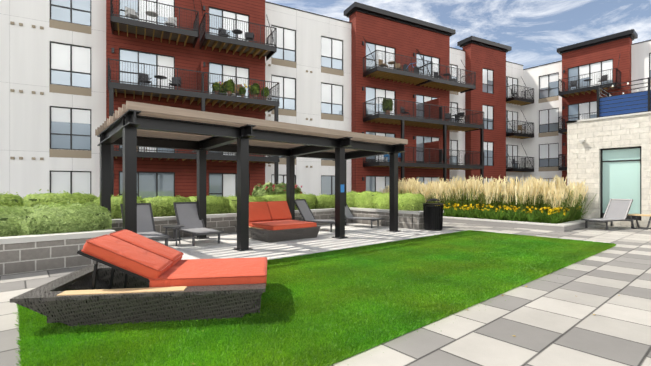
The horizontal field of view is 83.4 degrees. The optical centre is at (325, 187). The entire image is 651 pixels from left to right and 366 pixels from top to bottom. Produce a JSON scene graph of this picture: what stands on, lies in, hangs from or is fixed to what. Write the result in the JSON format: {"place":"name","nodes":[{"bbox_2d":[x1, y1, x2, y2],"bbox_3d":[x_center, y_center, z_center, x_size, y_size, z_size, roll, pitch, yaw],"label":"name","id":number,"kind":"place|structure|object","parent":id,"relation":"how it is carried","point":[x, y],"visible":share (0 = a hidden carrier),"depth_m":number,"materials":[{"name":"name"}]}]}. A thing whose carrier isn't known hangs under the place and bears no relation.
{"place":"outdoors","nodes":[
{"label":"outdoors","id":0,"kind":"place"},
{"bbox_2d":[83,235,170,278],"bbox_3d":[-2.173,0.769,4.064,0.820,0.140,0.517,25,-4,-8],"label":"back cushion","id":1,"kind":"object","parent":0,"point":[131,251],"visible":0.85,"depth_m":3.88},
{"bbox_2d":[112,230,182,266],"bbox_3d":[-2.254,0.769,4.611,0.820,0.140,0.517,25,-4,-8],"label":"back cushion","id":2,"kind":"object","parent":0,"point":[149,244],"visible":0.5,"depth_m":4.56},
{"bbox_2d":[109,229,183,260],"bbox_3d":[-2.254,0.769,4.611,0.788,0.452,0.511,0,0,-8],"label":"cushion piping","id":3,"kind":"object","parent":2,"relation":"attached to","point":[110,234],"visible":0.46,"depth_m":4.38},
{"bbox_2d":[154,223,459,259],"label":"patio floor","id":4,"kind":"structure","parent":0,"point":[356,234],"depth_m":9.35,"materials":[{"name":"grey concrete"}]},
{"bbox_2d":[120,203,170,245],"bbox_3d":[-4.383,0.918,8.806,0.705,1.027,1.850,0,0,-40],"label":"chaise","id":5,"kind":"object","parent":4,"relation":"on","point":[145,224],"visible":0.46,"depth_m":9.21,"materials":[{"name":"grey fabric"}]},
{"bbox_2d":[163,225,184,245],"bbox_3d":[-3.775,1.192,9.094,0.500,0.481,0.500,0,0,-40],"label":"side table","id":6,"kind":"object","parent":4,"relation":"on","point":[175,227],"visible":0.83,"depth_m":9.02,"materials":[{"name":"grey metal"}]},
{"bbox_2d":[171,202,223,245],"bbox_3d":[-3.425,0.918,9.687,0.705,1.027,1.850,0,0,-40],"label":"chaise","id":7,"kind":"object","parent":4,"relation":"on","point":[186,214],"visible":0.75,"depth_m":9.96,"materials":[{"name":"grey fabric"}]},
{"bbox_2d":[97,109,405,250],"bbox_3d":[-1.538,0.018,10.393,8.150,2.835,3.320,0,0,-40],"label":"pergola","id":8,"kind":"object","parent":4,"relation":"on","point":[123,128],"visible":0.85,"depth_m":9.14,"materials":[{"name":"black metal"}]},
{"bbox_2d":[95,101,407,152],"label":"pergola slats","id":9,"kind":"object","parent":8,"relation":"attached to","point":[158,111],"visible":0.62,"depth_m":8.69,"materials":[{"name":"brown wood"}]},
{"bbox_2d":[234,225,320,242],"bbox_3d":[-1.415,0.947,10.642,1.740,0.969,1.920,0,0,-40],"label":"daybed","id":10,"kind":"object","parent":4,"relation":"on","point":[307,232],"visible":0.29,"depth_m":9.89,"materials":[{"name":"wicker"}]},
{"bbox_2d":[249,220,316,229],"bbox_3d":[-1.250,1.054,10.448,1.460,0.125,1.410,0,0,-40],"label":"seat cushion","id":11,"kind":"object","parent":10,"relation":"on","point":[277,224],"visible":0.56,"depth_m":10.07,"materials":[{"name":"orange fabric"}]},
{"bbox_2d":[249,202,270,221],"bbox_3d":[-1.996,0.715,10.755,0.722,0.620,0.130,0,-30,-40],"label":"cushion","id":12,"kind":"object","parent":11,"relation":"on","point":[258,210],"visible":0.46,"depth_m":10.71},
{"bbox_2d":[267,201,291,220],"bbox_3d":[-1.434,0.715,11.233,0.722,0.620,0.130,0,-30,-40],"label":"cushion","id":13,"kind":"object","parent":11,"relation":"on","point":[279,210],"visible":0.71,"depth_m":11.17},
{"bbox_2d":[267,201,291,220],"bbox_3d":[-1.434,0.715,11.233,0.719,0.592,0.408,0,0,-40],"label":"cushion piping","id":14,"kind":"object","parent":11,"relation":"on","point":[270,212],"visible":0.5,"depth_m":11.15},
{"bbox_2d":[250,223,316,229],"bbox_3d":[-1.250,1.054,10.448,1.459,0.113,1.409,0,0,-40],"label":"cushion piping","id":15,"kind":"object","parent":11,"relation":"attached to","point":[284,225],"visible":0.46,"depth_m":9.89,"materials":[{"name":"red fabric"}]},
{"bbox_2d":[295,199,346,231],"bbox_3d":[-0.260,0.918,12.346,1.850,1.027,0.705,0,0,28],"label":"chaise","id":16,"kind":"object","parent":4,"relation":"on","point":[305,211],"visible":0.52,"depth_m":12.45,"materials":[{"name":"grey fabric"}]},
{"bbox_2d":[331,203,384,227],"bbox_3d":[1.176,0.918,13.436,1.850,1.027,0.705,0,0,28],"label":"chaise","id":17,"kind":"object","parent":4,"relation":"on","point":[349,214],"visible":0.6,"depth_m":13.44,"materials":[{"name":"grey fabric"}]},
{"bbox_2d":[423,199,443,230],"bbox_3d":[3.628,0.894,12.306,0.680,1.045,0.680,0,0,-40],"label":"trash can","id":18,"kind":"object","parent":4,"relation":"on","point":[433,216],"visible":1,"depth_m":12.08,"materials":[{"name":"black metal"}]},
{"bbox_2d":[0,222,650,365],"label":"ground","id":19,"kind":"structure","parent":0,"point":[549,320],"depth_m":3.94,"materials":[{"name":"grey concrete"}]},
{"bbox_2d":[0,207,443,275],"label":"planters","id":20,"kind":"object","parent":19,"relation":"on","point":[29,253],"visible":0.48,"depth_m":6.63,"materials":[{"name":"concrete"}]},
{"bbox_2d":[0,189,98,207],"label":"hedge","id":21,"kind":"object","parent":20,"relation":"on","point":[65,198],"depth_m":9.02,"materials":[{"name":"green plant"}]},
{"bbox_2d":[0,201,113,236],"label":"shrubs","id":22,"kind":"object","parent":20,"relation":"in","point":[17,224],"depth_m":6.76,"materials":[{"name":"green plant"}]},
{"bbox_2d":[92,191,424,218],"bbox_3d":[-1.465,0.574,11.841,10.226,1.016,4.449,0,0,-40],"label":"hedge","id":23,"kind":"object","parent":20,"relation":"in","point":[161,206],"depth_m":13.05,"materials":[{"name":"green plant"}]},
{"bbox_2d":[252,181,302,196],"bbox_3d":[-1.958,0.422,15.147,2.152,1.354,1.409,0,0,-40],"label":"flower bush","id":24,"kind":"object","parent":20,"relation":"on","point":[261,191],"depth_m":14.59,"materials":[{"name":"green plant"}]},
{"bbox_2d":[253,184,301,192],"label":"red flowers","id":25,"kind":"object","parent":24,"relation":"attached to","point":[281,186],"visible":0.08,"depth_m":14.66,"materials":[{"name":"red plant"}]},
{"bbox_2d":[38,265,568,365],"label":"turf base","id":26,"kind":"object","parent":19,"relation":"on","point":[321,355],"depth_m":3.29,"materials":[{"name":"green plant"}]},
{"bbox_2d":[10,250,265,326],"bbox_3d":[-1.918,1.032,4.381,2.384,0.762,1.524,0,0,-8],"label":"daybed","id":27,"kind":"object","parent":26,"relation":"on","point":[109,293],"visible":0.67,"depth_m":3.73,"materials":[{"name":"wicker"}]},
{"bbox_2d":[149,257,266,286],"bbox_3d":[-1.339,1.028,4.467,1.230,0.130,1.070,0,0,-8],"label":"seat cushion","id":28,"kind":"object","parent":27,"relation":"on","point":[199,268],"visible":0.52,"depth_m":4.14,"materials":[{"name":"fabric"}]},
{"bbox_2d":[81,234,172,278],"bbox_3d":[-2.173,0.769,4.064,0.788,0.452,0.511,0,0,-8],"label":"cushion piping","id":29,"kind":"object","parent":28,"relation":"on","point":[87,241],"visible":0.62,"depth_m":3.82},
{"bbox_2d":[149,257,266,282],"bbox_3d":[-1.339,1.028,4.467,1.229,0.118,1.069,0,0,-8],"label":"cushion piping","id":30,"kind":"object","parent":28,"relation":"attached to","point":[215,277],"visible":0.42,"depth_m":3.95,"materials":[{"name":"red fabric"}]},
{"bbox_2d":[13,230,621,365],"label":"turf blades","id":31,"kind":"object","parent":26,"relation":"on","point":[375,295],"visible":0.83,"depth_m":4.15,"materials":[{"name":"green plant"}]},
{"bbox_2d":[0,0,650,197],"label":"apartments","id":32,"kind":"structure","parent":19,"relation":"on","point":[55,55],"depth_m":23.86,"materials":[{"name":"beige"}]},
{"bbox_2d":[108,0,620,196],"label":"balconies","id":33,"kind":"structure","parent":32,"relation":"attached to","point":[434,154],"depth_m":21.68,"materials":[{"name":"black metal"}]},
{"bbox_2d":[214,90,389,113],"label":"plant pots","id":34,"kind":"object","parent":33,"relation":"on","point":[228,92],"visible":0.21,"depth_m":20.39,"materials":[{"name":"brown ceramic"}]},
{"bbox_2d":[212,79,392,111],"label":"balcony plants","id":35,"kind":"object","parent":34,"relation":"in","point":[229,84],"depth_m":20.34,"materials":[{"name":"green plant"}]},
{"bbox_2d":[124,6,607,166],"bbox_3d":[5.316,-5.405,26.445,34.386,7.280,6.213,0,0,-19],"label":"balcony furniture","id":36,"kind":"object","parent":33,"relation":"on","point":[222,31],"visible":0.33,"depth_m":20.75,"materials":[{"name":"grey metal"}]},
{"bbox_2d":[403,63,462,122],"bbox_3d":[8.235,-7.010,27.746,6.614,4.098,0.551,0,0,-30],"label":"balcony chair","id":37,"kind":"object","parent":33,"relation":"on","point":[417,70],"visible":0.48,"depth_m":26.55,"materials":[{"name":"black metal"}]},
{"bbox_2d":[443,216,594,231],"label":"planter wall","id":38,"kind":"structure","parent":19,"relation":"on","point":[568,226],"depth_m":13.15,"materials":[{"name":"concrete"}]},
{"bbox_2d":[400,188,595,222],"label":"reed blades","id":39,"kind":"object","parent":38,"relation":"on","point":[522,206],"visible":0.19,"depth_m":14.35,"materials":[{"name":"plant"}]},
{"bbox_2d":[379,175,588,207],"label":"reed plumes","id":40,"kind":"object","parent":39,"relation":"attached to","point":[532,187],"visible":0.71,"depth_m":14.64,"materials":[{"name":"beige plant"}]},
{"bbox_2d":[435,203,593,223],"bbox_3d":[6.363,0.975,16.437,3.970,0.641,8.934,0,0,-40],"label":"daylily","id":41,"kind":"object","parent":38,"relation":"in","point":[544,216],"depth_m":13.72,"materials":[{"name":"green plant"}]},
{"bbox_2d":[581,199,635,229],"bbox_3d":[9.980,0.922,12.873,1.850,1.027,0.705,0,0,-22],"label":"chaise","id":42,"kind":"object","parent":19,"relation":"on","point":[617,209],"visible":0.94,"depth_m":12.95,"materials":[{"name":"grey fabric"}]},
{"bbox_2d":[628,214,650,229],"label":"wooden side table","id":43,"kind":"object","parent":19,"relation":"on","point":[644,228],"visible":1,"depth_m":12.68,"materials":[{"name":"brown wood"}]},
{"bbox_2d":[265,0,650,68],"label":"sky","id":44,"kind":"structure","parent":0,"point":[534,30],"materials":[{"name":"blue"}]},
{"bbox_2d":[566,77,650,227],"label":"stone building","id":45,"kind":"structure","parent":0,"point":[608,152],"depth_m":13.94,"materials":[{"name":"beige stone"}]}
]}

